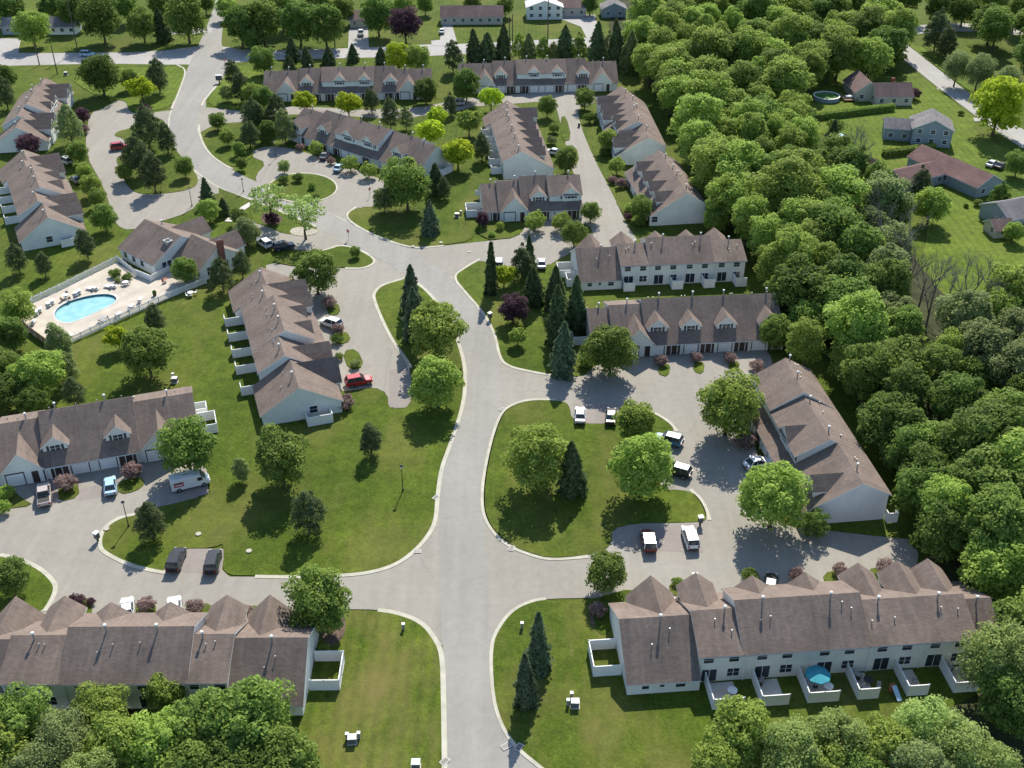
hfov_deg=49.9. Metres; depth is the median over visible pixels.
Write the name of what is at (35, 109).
townhouse row
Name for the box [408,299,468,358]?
leafy tree
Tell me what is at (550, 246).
lane
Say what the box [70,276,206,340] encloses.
pool fence
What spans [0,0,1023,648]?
ground
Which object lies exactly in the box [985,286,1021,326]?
wood tree
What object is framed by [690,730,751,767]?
leafy tree
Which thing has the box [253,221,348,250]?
pool house parking
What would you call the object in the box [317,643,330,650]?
shrub
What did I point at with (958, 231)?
yard
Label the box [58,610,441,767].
lawn
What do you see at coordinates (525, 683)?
spruce tree
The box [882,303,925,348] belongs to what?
wood tree
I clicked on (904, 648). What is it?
window
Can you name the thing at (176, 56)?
top road
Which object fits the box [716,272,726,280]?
patio door
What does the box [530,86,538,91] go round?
garage door
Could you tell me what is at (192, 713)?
leafy tree
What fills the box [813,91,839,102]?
garden pool
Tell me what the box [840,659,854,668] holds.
window
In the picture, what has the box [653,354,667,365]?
shrub
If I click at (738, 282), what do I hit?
patio fence
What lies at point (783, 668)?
window
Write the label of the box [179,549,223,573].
driveway
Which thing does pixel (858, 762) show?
leafy tree
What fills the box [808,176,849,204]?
wood tree
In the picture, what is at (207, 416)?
patio fence
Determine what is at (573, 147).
lawn
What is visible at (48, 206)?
townhouse row
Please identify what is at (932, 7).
wood tree
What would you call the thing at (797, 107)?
leafy tree
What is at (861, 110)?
hedge
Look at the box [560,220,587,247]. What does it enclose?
leafy tree
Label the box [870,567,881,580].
lawn
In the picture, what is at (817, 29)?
wood tree
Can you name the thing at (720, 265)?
window
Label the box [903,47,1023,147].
road
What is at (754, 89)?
wood tree
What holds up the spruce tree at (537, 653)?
on the lawn at (610, 723)
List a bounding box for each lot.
[86,100,218,228]
[252,146,384,217]
[266,260,410,407]
[484,350,918,634]
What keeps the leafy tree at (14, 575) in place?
on the lawn at (37, 593)
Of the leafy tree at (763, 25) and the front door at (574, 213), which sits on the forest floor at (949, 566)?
the leafy tree at (763, 25)
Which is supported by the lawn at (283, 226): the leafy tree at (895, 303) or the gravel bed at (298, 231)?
the gravel bed at (298, 231)
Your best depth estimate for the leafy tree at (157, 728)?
116.39 m
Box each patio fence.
[0,186,9,194]
[0,195,12,203]
[0,204,15,213]
[3,215,19,224]
[59,234,74,247]
[194,400,207,412]
[196,410,217,434]
[223,314,243,326]
[227,329,247,341]
[230,345,251,357]
[234,361,256,374]
[239,382,253,395]
[304,405,333,426]
[308,650,344,689]
[439,162,452,175]
[465,202,481,217]
[481,129,490,135]
[485,136,492,142]
[487,150,496,157]
[488,156,498,165]
[489,143,494,149]
[491,166,501,173]
[556,261,574,277]
[565,271,575,286]
[570,327,587,344]
[588,638,621,676]
[622,277,635,291]
[669,275,683,289]
[701,274,715,287]
[704,672,744,709]
[732,273,747,286]
[751,669,790,705]
[797,666,840,702]
[845,663,880,699]
[884,509,898,522]
[893,659,929,695]
[939,656,977,692]
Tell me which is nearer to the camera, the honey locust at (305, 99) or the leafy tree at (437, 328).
the leafy tree at (437, 328)
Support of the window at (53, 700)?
in the townhouse row at (63, 647)
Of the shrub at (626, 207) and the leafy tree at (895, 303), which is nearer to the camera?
the leafy tree at (895, 303)
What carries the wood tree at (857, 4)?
on the ground at (68, 262)
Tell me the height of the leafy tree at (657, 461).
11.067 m
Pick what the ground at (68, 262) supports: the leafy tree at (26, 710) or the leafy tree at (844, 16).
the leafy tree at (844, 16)
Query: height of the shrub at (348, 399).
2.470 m
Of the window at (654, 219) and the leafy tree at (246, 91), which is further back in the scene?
the leafy tree at (246, 91)
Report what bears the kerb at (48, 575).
on the ground at (68, 262)
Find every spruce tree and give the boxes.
[152,7,174,43]
[198,177,216,201]
[218,198,230,216]
[281,54,298,70]
[284,37,300,61]
[297,46,314,67]
[319,46,336,66]
[345,43,359,63]
[374,46,386,65]
[398,264,424,314]
[400,287,420,343]
[417,199,441,237]
[426,163,446,196]
[465,29,483,62]
[478,32,499,62]
[482,241,499,296]
[495,23,513,60]
[512,653,541,710]
[518,267,545,308]
[519,32,539,58]
[523,611,553,679]
[525,234,537,275]
[542,265,567,311]
[542,285,572,343]
[546,321,578,381]
[548,315,563,352]
[554,440,588,499]
[555,24,574,58]
[565,274,585,336]
[583,21,607,60]
[607,18,624,69]
[617,30,639,74]
[826,119,839,137]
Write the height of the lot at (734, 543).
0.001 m
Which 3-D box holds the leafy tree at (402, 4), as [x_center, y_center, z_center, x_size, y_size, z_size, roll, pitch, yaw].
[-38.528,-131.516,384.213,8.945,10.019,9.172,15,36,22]
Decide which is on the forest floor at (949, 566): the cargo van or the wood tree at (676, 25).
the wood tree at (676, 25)
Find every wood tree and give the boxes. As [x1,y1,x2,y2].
[625,0,665,19]
[629,1,660,20]
[630,41,657,87]
[632,15,659,45]
[644,44,692,80]
[647,24,676,46]
[649,4,685,33]
[652,66,685,114]
[656,74,688,117]
[659,56,694,81]
[660,19,678,31]
[661,0,685,22]
[666,92,726,145]
[672,22,696,42]
[676,117,718,163]
[678,3,704,37]
[679,69,732,114]
[685,24,733,59]
[685,42,714,68]
[688,132,732,175]
[688,137,738,190]
[690,14,717,29]
[690,54,730,81]
[694,0,719,7]
[699,1,722,27]
[711,0,730,17]
[711,21,731,47]
[711,85,751,109]
[715,34,755,65]
[715,138,765,179]
[720,5,746,33]
[721,59,764,91]
[723,171,756,227]
[725,112,769,140]
[728,0,742,7]
[728,97,767,125]
[731,24,770,62]
[731,192,771,249]
[734,19,759,32]
[735,0,754,19]
[741,0,778,20]
[745,81,775,99]
[745,155,823,215]
[746,212,784,253]
[750,56,767,77]
[750,150,785,180]
[752,242,789,283]
[753,134,777,155]
[757,47,792,75]
[760,65,802,104]
[761,174,793,217]
[762,109,784,146]
[763,4,794,27]
[763,53,816,97]
[763,268,802,312]
[764,23,780,38]
[767,222,819,270]
[770,9,813,46]
[773,147,827,183]
[774,122,808,150]
[776,194,831,231]
[777,144,802,157]
[785,316,829,366]
[790,114,821,150]
[791,30,817,57]
[791,39,830,85]
[792,218,830,250]
[797,197,859,246]
[798,47,826,94]
[805,21,833,40]
[806,241,840,269]
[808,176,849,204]
[809,0,833,23]
[812,148,835,167]
[814,272,876,327]
[817,131,854,166]
[817,163,872,212]
[818,23,862,80]
[819,0,851,16]
[820,252,881,287]
[821,38,852,83]
[822,288,890,348]
[826,18,845,29]
[827,143,874,181]
[833,221,885,267]
[837,342,888,410]
[845,6,887,40]
[848,0,867,13]
[858,170,913,219]
[859,0,891,26]
[859,0,903,23]
[860,258,912,304]
[862,159,893,205]
[863,242,911,274]
[878,219,913,257]
[880,361,937,410]
[882,6,919,45]
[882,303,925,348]
[887,196,914,228]
[895,0,922,11]
[916,341,962,405]
[917,472,976,539]
[925,0,951,27]
[926,369,992,427]
[932,289,996,334]
[932,326,976,368]
[936,398,1023,467]
[941,442,1023,527]
[957,316,1016,375]
[957,386,1023,440]
[960,481,1023,563]
[975,427,1023,495]
[977,0,1008,9]
[981,261,1023,311]
[982,338,1023,391]
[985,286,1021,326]
[994,304,1023,339]
[1001,372,1023,397]
[1007,0,1023,33]
[1012,8,1023,35]
[1012,39,1023,68]
[1014,332,1023,341]
[1020,28,1023,43]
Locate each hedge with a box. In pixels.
[811,103,895,120]
[881,142,936,157]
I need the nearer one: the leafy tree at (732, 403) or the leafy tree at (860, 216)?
the leafy tree at (732, 403)
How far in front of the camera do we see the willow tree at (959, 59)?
320.31 m
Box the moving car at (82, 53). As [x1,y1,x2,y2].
[79,50,94,56]
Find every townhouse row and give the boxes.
[0,78,73,152]
[0,149,85,250]
[0,386,195,486]
[0,595,318,714]
[228,267,343,425]
[263,62,431,101]
[288,105,453,176]
[458,55,618,93]
[475,170,582,221]
[482,101,554,179]
[570,228,746,289]
[584,287,781,356]
[596,86,666,164]
[608,558,1006,694]
[624,150,705,225]
[743,354,891,523]
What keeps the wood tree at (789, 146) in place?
on the forest floor at (949, 566)
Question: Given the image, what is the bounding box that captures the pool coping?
[52,293,118,323]
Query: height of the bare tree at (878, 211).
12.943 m
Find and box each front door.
[54,467,63,476]
[125,454,133,464]
[571,211,576,217]
[670,345,677,353]
[704,344,711,351]
[738,342,745,350]
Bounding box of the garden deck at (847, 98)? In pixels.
[841,93,857,101]
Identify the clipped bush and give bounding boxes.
[0,484,15,500]
[0,499,11,513]
[308,140,324,155]
[340,155,359,171]
[359,161,377,178]
[495,221,504,229]
[524,209,547,230]
[551,211,572,230]
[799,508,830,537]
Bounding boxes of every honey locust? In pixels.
[101,325,127,348]
[122,76,157,102]
[291,91,316,109]
[335,91,362,115]
[414,119,445,141]
[427,105,447,123]
[441,138,474,169]
[477,87,504,111]
[496,264,517,287]
[508,327,528,345]
[608,156,625,174]
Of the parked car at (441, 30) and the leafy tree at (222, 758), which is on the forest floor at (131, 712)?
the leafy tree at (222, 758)
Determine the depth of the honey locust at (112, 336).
194.62 m
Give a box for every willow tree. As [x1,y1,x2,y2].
[3,741,69,767]
[31,705,94,767]
[60,746,121,767]
[759,713,823,767]
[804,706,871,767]
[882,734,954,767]
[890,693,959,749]
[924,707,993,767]
[939,49,971,86]
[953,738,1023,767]
[964,53,997,91]
[994,65,1022,83]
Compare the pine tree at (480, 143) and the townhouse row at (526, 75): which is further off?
the townhouse row at (526, 75)
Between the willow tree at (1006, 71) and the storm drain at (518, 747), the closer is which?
the storm drain at (518, 747)
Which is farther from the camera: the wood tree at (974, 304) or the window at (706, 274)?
the window at (706, 274)
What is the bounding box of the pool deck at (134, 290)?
[21,262,203,338]
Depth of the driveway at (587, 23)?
385.50 m
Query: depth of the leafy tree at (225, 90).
310.42 m
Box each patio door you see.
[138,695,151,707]
[623,276,633,282]
[653,274,663,283]
[684,273,694,282]
[701,668,717,681]
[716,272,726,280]
[754,665,770,677]
[816,661,832,672]
[871,657,889,669]
[923,653,942,666]
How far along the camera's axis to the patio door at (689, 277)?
218.48 m
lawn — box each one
[0,279,462,575]
[0,489,31,508]
[0,556,52,611]
[58,484,78,500]
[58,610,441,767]
[74,66,183,110]
[80,597,91,612]
[102,494,235,569]
[115,119,197,193]
[117,478,143,493]
[136,605,155,612]
[193,192,248,220]
[193,603,210,616]
[202,124,260,166]
[209,65,285,109]
[251,204,316,233]
[270,173,335,201]
[274,246,372,267]
[327,303,339,315]
[336,332,349,343]
[344,349,362,369]
[348,139,515,246]
[457,253,680,375]
[480,220,519,239]
[484,400,706,557]
[493,597,982,767]
[560,116,569,140]
[565,145,578,163]
[574,224,592,244]
[594,590,631,634]
[597,120,601,132]
[606,153,626,177]
[616,188,639,221]
[658,364,669,376]
[669,583,677,595]
[693,361,704,373]
[728,361,739,370]
[823,571,838,580]
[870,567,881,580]
[907,534,918,549]
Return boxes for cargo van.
[168,469,210,492]
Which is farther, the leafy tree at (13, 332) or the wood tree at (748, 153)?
the wood tree at (748, 153)
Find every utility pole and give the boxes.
[50,44,57,73]
[67,0,78,51]
[512,14,512,51]
[547,0,548,45]
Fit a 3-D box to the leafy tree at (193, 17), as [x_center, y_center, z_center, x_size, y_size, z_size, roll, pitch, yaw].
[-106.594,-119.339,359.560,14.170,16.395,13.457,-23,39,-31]
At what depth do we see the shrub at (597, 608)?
140.47 m
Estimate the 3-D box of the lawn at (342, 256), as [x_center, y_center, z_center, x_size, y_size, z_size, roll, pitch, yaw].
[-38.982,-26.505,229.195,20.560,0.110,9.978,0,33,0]
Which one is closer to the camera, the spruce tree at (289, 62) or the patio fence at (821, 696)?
the patio fence at (821, 696)
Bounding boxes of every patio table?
[727,686,737,695]
[823,682,833,690]
[863,675,873,684]
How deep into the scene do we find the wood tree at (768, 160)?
239.38 m
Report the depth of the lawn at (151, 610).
141.87 m
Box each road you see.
[0,38,608,65]
[0,460,441,640]
[169,0,536,767]
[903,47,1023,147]
[906,23,1021,34]
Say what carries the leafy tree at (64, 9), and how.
on the ground at (68, 262)
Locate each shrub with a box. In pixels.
[52,473,78,490]
[68,592,86,605]
[79,124,89,132]
[86,597,95,605]
[107,268,121,277]
[114,277,120,282]
[120,460,142,478]
[121,272,132,280]
[135,595,156,612]
[185,598,207,611]
[246,604,254,615]
[262,212,280,224]
[277,175,289,183]
[291,173,303,181]
[295,143,305,150]
[308,181,315,188]
[310,194,319,200]
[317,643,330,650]
[321,295,336,307]
[326,156,335,163]
[329,333,343,342]
[331,323,344,333]
[335,352,343,360]
[337,393,354,409]
[349,359,360,366]
[488,231,495,236]
[546,135,558,143]
[549,122,559,131]
[577,352,595,366]
[582,111,597,122]
[588,601,607,617]
[599,147,611,155]
[607,176,618,182]
[615,177,627,187]
[623,213,631,219]
[624,202,631,212]
[634,216,645,225]
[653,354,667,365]
[671,577,682,585]
[689,351,702,361]
[723,351,738,361]
[733,431,758,448]
[740,567,758,579]
[748,359,763,371]
[788,566,803,579]
[826,119,847,130]
[832,562,847,574]
[876,557,892,570]
[913,87,921,98]
[973,199,982,205]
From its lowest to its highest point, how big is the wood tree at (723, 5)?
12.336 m
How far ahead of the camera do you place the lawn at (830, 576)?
147.42 m
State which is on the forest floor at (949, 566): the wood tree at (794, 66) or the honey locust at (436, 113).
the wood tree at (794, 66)
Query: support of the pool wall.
on the ground at (68, 262)
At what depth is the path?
249.99 m
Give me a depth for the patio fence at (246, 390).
184.44 m
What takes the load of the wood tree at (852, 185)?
on the forest floor at (949, 566)
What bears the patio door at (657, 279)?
in the townhouse row at (657, 258)
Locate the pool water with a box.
[55,296,115,321]
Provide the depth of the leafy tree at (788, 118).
276.08 m
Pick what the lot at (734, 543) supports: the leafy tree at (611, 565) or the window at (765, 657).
the leafy tree at (611, 565)
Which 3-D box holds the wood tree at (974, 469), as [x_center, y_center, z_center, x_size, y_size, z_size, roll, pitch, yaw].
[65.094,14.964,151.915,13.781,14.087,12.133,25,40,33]
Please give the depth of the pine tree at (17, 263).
220.32 m
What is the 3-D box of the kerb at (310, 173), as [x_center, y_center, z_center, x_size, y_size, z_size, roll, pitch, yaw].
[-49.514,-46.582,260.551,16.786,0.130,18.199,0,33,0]
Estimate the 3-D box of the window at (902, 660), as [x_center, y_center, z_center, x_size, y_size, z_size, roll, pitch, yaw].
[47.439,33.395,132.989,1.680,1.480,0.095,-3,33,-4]
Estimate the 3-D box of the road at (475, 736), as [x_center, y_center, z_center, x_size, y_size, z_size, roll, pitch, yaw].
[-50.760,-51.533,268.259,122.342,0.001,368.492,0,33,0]
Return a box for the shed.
[982,217,1012,237]
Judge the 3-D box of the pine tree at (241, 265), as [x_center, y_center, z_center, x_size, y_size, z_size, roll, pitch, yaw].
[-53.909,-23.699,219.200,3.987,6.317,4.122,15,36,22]
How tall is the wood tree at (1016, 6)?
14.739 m
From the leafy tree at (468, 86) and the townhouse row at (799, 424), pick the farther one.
the leafy tree at (468, 86)
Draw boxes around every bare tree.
[847,119,875,152]
[854,132,885,169]
[866,203,910,227]
[867,181,888,206]
[874,199,932,247]
[893,225,935,278]
[899,176,919,190]
[911,251,956,331]
[917,250,961,309]
[928,260,978,315]
[947,246,994,290]
[973,250,1002,280]
[980,275,1012,306]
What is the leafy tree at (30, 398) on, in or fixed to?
on the ground at (68, 262)
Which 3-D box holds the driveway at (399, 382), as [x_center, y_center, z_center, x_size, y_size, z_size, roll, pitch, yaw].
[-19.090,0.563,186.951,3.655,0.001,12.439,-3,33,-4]
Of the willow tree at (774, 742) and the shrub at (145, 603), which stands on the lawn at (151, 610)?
the shrub at (145, 603)
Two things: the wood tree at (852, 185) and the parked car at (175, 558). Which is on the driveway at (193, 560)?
the parked car at (175, 558)
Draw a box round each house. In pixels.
[0,17,26,34]
[47,16,81,34]
[117,216,245,279]
[348,10,368,27]
[440,5,503,24]
[525,0,563,19]
[557,0,586,16]
[599,0,626,17]
[842,69,914,105]
[882,108,954,147]
[891,144,1005,197]
[978,196,1023,227]
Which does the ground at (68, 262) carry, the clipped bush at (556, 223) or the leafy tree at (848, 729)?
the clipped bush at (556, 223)
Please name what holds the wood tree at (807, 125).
on the forest floor at (949, 566)
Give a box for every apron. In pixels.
[342,207,362,225]
[402,246,422,256]
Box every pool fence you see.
[21,320,59,343]
[30,256,135,302]
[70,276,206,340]
[135,265,169,280]
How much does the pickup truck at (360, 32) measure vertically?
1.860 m
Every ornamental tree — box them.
[247,183,286,219]
[282,194,326,239]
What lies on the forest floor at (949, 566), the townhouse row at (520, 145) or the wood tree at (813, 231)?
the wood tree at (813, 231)
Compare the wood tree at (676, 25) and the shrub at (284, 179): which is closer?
the shrub at (284, 179)
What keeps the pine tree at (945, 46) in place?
on the ground at (68, 262)
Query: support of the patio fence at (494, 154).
on the lawn at (398, 224)
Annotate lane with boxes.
[197,98,475,131]
[420,92,635,276]
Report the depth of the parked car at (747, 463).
167.14 m
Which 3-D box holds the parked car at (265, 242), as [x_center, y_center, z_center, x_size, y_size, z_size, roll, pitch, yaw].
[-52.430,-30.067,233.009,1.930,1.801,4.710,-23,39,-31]
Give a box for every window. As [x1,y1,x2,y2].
[45,235,53,242]
[45,696,58,704]
[161,261,166,268]
[166,259,172,267]
[187,685,200,689]
[214,685,226,689]
[309,404,318,413]
[624,267,631,271]
[638,275,646,281]
[639,266,646,270]
[641,685,649,689]
[651,216,657,222]
[654,266,661,270]
[668,274,676,280]
[669,265,676,269]
[674,683,685,687]
[700,272,708,278]
[701,264,708,268]
[702,658,714,663]
[718,263,724,267]
[725,667,740,676]
[728,657,739,662]
[731,271,739,277]
[733,262,740,266]
[756,655,767,660]
[778,663,792,672]
[781,654,792,658]
[818,651,830,656]
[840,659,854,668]
[843,649,855,654]
[876,647,888,652]
[898,655,911,664]
[901,645,912,650]
[929,643,941,648]
[949,652,964,661]
[953,642,963,647]
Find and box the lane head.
[473,92,596,108]
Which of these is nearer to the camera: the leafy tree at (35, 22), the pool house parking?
the pool house parking
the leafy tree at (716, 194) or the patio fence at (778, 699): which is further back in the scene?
the leafy tree at (716, 194)
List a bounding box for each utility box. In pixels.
[171,376,178,382]
[347,733,357,745]
[411,758,420,767]
[570,698,579,708]
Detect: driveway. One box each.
[0,38,20,55]
[27,478,57,504]
[79,484,103,499]
[100,475,118,494]
[159,470,208,504]
[172,28,212,33]
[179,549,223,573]
[348,28,368,48]
[389,368,410,406]
[431,25,457,45]
[562,15,596,40]
[573,404,616,422]
[613,525,703,552]
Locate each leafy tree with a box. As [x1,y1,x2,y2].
[0,0,25,18]
[0,64,18,86]
[0,286,35,323]
[0,316,28,350]
[0,346,19,376]
[0,372,26,413]
[0,555,31,597]
[0,681,61,744]
[0,721,33,767]
[4,349,68,398]
[9,9,52,46]
[12,385,52,413]
[13,133,40,153]
[35,0,62,15]
[54,0,85,26]
[63,140,89,163]
[70,680,131,735]
[74,0,121,43]
[74,53,123,95]
[75,107,90,123]
[75,162,93,176]
[78,173,101,194]
[78,710,151,767]
[88,187,106,204]
[89,203,118,231]
[112,0,142,21]
[114,164,132,180]
[117,68,139,85]
[117,324,178,378]
[122,705,187,767]
[125,6,156,42]
[139,672,186,712]
[146,0,171,15]
[151,413,218,474]
[157,738,215,767]
[163,0,207,43]
[170,256,199,282]
[170,684,229,756]
[173,156,193,177]
[194,0,214,14]
[195,198,220,221]
[197,735,264,767]
[206,674,296,761]
[208,112,227,129]
[214,0,237,17]
[218,126,234,145]
[219,4,258,46]
[219,84,234,101]
[228,207,248,223]
[232,141,246,155]
[232,216,261,245]
[235,157,247,170]
[239,82,261,100]
[241,29,263,49]
[244,0,279,45]
[246,106,266,128]
[247,45,276,72]
[250,86,274,110]
[251,723,322,767]
[254,422,309,487]
[257,120,276,141]
[263,0,299,31]
[276,0,318,45]
[277,160,289,173]
[281,562,352,634]
[288,248,340,294]
[299,2,346,46]
[301,0,332,19]
[330,0,354,24]
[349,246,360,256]
[358,0,394,36]
[372,187,396,212]
[378,156,432,210]
[385,41,412,68]
[387,5,422,42]
[391,0,415,14]
[404,44,430,68]
[407,354,465,408]
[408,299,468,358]
[413,76,438,103]
[416,0,433,15]
[452,67,480,101]
[454,109,484,136]
[462,0,481,4]
[476,211,488,225]
[496,0,514,17]
[498,292,529,322]
[499,422,568,491]
[537,95,557,117]
[553,146,576,173]
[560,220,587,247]
[574,87,595,109]
[578,323,638,377]
[579,201,601,222]
[581,0,598,14]
[584,549,627,595]
[596,128,616,149]
[606,432,675,499]
[611,399,656,438]
[621,19,664,43]
[628,193,652,219]
[646,43,683,78]
[664,0,695,6]
[664,39,689,52]
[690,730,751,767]
[695,367,766,438]
[701,694,773,767]
[702,205,728,230]
[704,167,762,225]
[711,78,744,89]
[712,116,740,138]
[720,106,731,120]
[726,135,750,161]
[735,459,812,530]
[751,17,774,38]
[752,93,787,133]
[758,313,792,350]
[762,37,794,56]
[767,251,832,318]
[775,89,812,112]
[777,108,799,140]
[779,0,810,15]
[782,99,819,125]
[784,728,848,767]
[787,295,828,332]
[804,11,821,20]
[822,202,865,224]
[824,9,859,36]
[826,335,875,382]
[830,163,863,207]
[838,742,887,767]
[846,36,894,77]
[852,710,912,767]
[855,390,926,452]
[858,205,890,230]
[864,333,927,397]
[866,24,909,69]
[874,290,915,343]
[879,422,936,475]
[890,459,947,520]
[897,441,953,498]
[899,418,953,462]
[909,498,975,563]
[912,186,952,224]
[947,0,982,26]
[953,618,1023,698]
[956,532,1023,605]
[957,355,1000,398]
[968,2,1017,45]
[968,75,1023,135]
[974,666,1023,740]
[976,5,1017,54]
[990,585,1023,655]
[1003,221,1023,242]
[1004,149,1023,176]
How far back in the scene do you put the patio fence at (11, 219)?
242.57 m
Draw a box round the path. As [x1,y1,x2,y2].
[225,202,251,221]
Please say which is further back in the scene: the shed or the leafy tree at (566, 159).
the leafy tree at (566, 159)
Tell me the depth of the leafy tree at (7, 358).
182.71 m
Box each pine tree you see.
[0,76,16,109]
[4,243,29,274]
[34,251,52,276]
[44,322,73,357]
[51,103,84,142]
[59,351,80,383]
[61,376,86,405]
[73,229,95,259]
[119,132,150,176]
[130,102,159,147]
[132,501,168,544]
[136,151,167,191]
[143,302,168,328]
[145,58,168,93]
[155,121,177,153]
[209,256,235,292]
[223,60,240,85]
[229,68,247,101]
[231,458,250,482]
[232,250,252,278]
[238,117,261,147]
[240,97,265,130]
[263,93,286,121]
[273,108,296,143]
[290,490,329,536]
[359,422,382,457]
[362,85,380,113]
[379,96,400,128]
[399,106,414,129]
[437,176,451,199]
[442,92,457,115]
[443,39,463,72]
[473,132,491,161]
[510,242,533,279]
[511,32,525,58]
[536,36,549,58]
[547,41,558,58]
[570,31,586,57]
[601,30,611,60]
[628,43,643,75]
[906,164,932,195]
[922,7,951,51]
[935,27,958,60]
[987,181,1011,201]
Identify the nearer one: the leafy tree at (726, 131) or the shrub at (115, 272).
the shrub at (115, 272)
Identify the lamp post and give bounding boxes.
[121,501,129,526]
[399,465,403,490]
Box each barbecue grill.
[758,675,763,686]
[853,671,861,680]
[947,663,953,671]
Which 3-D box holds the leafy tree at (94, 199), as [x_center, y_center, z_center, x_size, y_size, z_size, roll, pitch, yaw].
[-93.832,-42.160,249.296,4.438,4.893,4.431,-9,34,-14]
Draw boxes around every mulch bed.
[261,213,281,224]
[320,616,345,644]
[590,601,596,627]
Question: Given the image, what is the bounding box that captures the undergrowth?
[750,34,1018,449]
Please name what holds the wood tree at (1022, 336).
on the forest floor at (949, 566)
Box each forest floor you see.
[17,709,290,763]
[609,0,1018,665]
[749,692,1023,767]
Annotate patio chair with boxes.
[876,680,881,687]
[912,676,917,683]
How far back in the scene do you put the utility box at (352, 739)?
124.01 m
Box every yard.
[802,68,1023,307]
[908,43,975,93]
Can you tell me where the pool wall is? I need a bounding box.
[55,294,115,313]
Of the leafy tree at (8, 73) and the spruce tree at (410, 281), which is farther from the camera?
the leafy tree at (8, 73)
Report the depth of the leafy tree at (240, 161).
267.90 m
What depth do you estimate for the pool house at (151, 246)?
223.72 m
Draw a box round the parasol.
[805,665,830,688]
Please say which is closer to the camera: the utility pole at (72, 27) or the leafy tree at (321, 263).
the leafy tree at (321, 263)
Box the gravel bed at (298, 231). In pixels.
[290,227,317,235]
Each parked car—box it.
[60,156,73,164]
[68,175,79,183]
[103,475,117,496]
[109,141,126,150]
[119,596,134,612]
[164,547,186,571]
[166,595,182,606]
[203,549,221,574]
[256,237,272,248]
[271,240,294,251]
[318,315,342,326]
[319,152,329,159]
[333,164,344,171]
[344,373,372,387]
[439,28,444,33]
[455,98,464,105]
[495,257,503,266]
[537,258,545,268]
[548,148,559,155]
[574,406,585,423]
[605,407,616,424]
[640,529,657,552]
[657,431,683,447]
[671,461,692,479]
[681,526,699,549]
[742,455,770,469]
[764,572,778,584]
[985,159,998,167]
[994,161,1006,169]
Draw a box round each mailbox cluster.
[92,530,99,541]
[215,75,221,82]
[487,311,492,319]
[698,514,703,525]
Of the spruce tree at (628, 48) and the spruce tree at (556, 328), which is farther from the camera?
the spruce tree at (628, 48)
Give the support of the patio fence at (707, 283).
on the ground at (68, 262)
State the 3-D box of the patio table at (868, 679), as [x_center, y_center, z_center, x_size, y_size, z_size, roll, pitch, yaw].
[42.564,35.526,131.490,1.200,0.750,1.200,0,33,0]
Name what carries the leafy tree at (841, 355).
on the forest floor at (949, 566)
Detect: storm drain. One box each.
[413,549,420,552]
[439,756,449,765]
[500,742,511,749]
[508,545,514,550]
[514,742,523,751]
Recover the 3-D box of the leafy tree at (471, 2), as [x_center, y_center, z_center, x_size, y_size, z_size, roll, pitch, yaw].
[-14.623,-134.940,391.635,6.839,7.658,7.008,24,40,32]
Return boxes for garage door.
[70,462,90,473]
[98,457,118,468]
[341,150,348,157]
[354,154,361,162]
[376,93,384,99]
[480,211,491,220]
[497,86,505,92]
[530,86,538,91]
[545,86,553,91]
[554,211,566,218]
[567,85,576,91]
[653,346,664,354]
[683,344,698,352]
[717,343,732,351]
[751,341,765,349]
[761,443,767,456]
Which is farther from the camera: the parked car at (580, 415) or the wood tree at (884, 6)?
the wood tree at (884, 6)
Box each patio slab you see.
[710,682,736,698]
[758,679,781,694]
[804,677,831,691]
[857,673,870,688]
[902,669,919,684]
[952,666,968,681]
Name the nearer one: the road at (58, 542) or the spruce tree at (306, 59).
the road at (58, 542)
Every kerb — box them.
[0,553,57,610]
[97,513,165,573]
[170,64,185,108]
[194,170,250,199]
[198,124,233,168]
[201,82,218,105]
[254,277,466,578]
[258,202,315,226]
[268,173,337,202]
[321,245,374,268]
[346,207,443,247]
[377,608,446,767]
[454,258,550,375]
[481,398,588,559]
[489,597,545,767]
[651,410,678,431]
[688,488,711,519]
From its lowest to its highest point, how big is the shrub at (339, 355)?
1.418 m
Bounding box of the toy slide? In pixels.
[888,683,901,700]
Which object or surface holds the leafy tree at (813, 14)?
on the forest floor at (949, 566)
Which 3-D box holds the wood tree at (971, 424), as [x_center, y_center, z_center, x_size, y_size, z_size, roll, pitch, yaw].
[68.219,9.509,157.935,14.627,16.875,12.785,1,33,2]
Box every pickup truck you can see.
[36,482,51,507]
[358,29,363,35]
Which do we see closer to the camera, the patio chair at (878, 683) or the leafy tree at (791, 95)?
the patio chair at (878, 683)

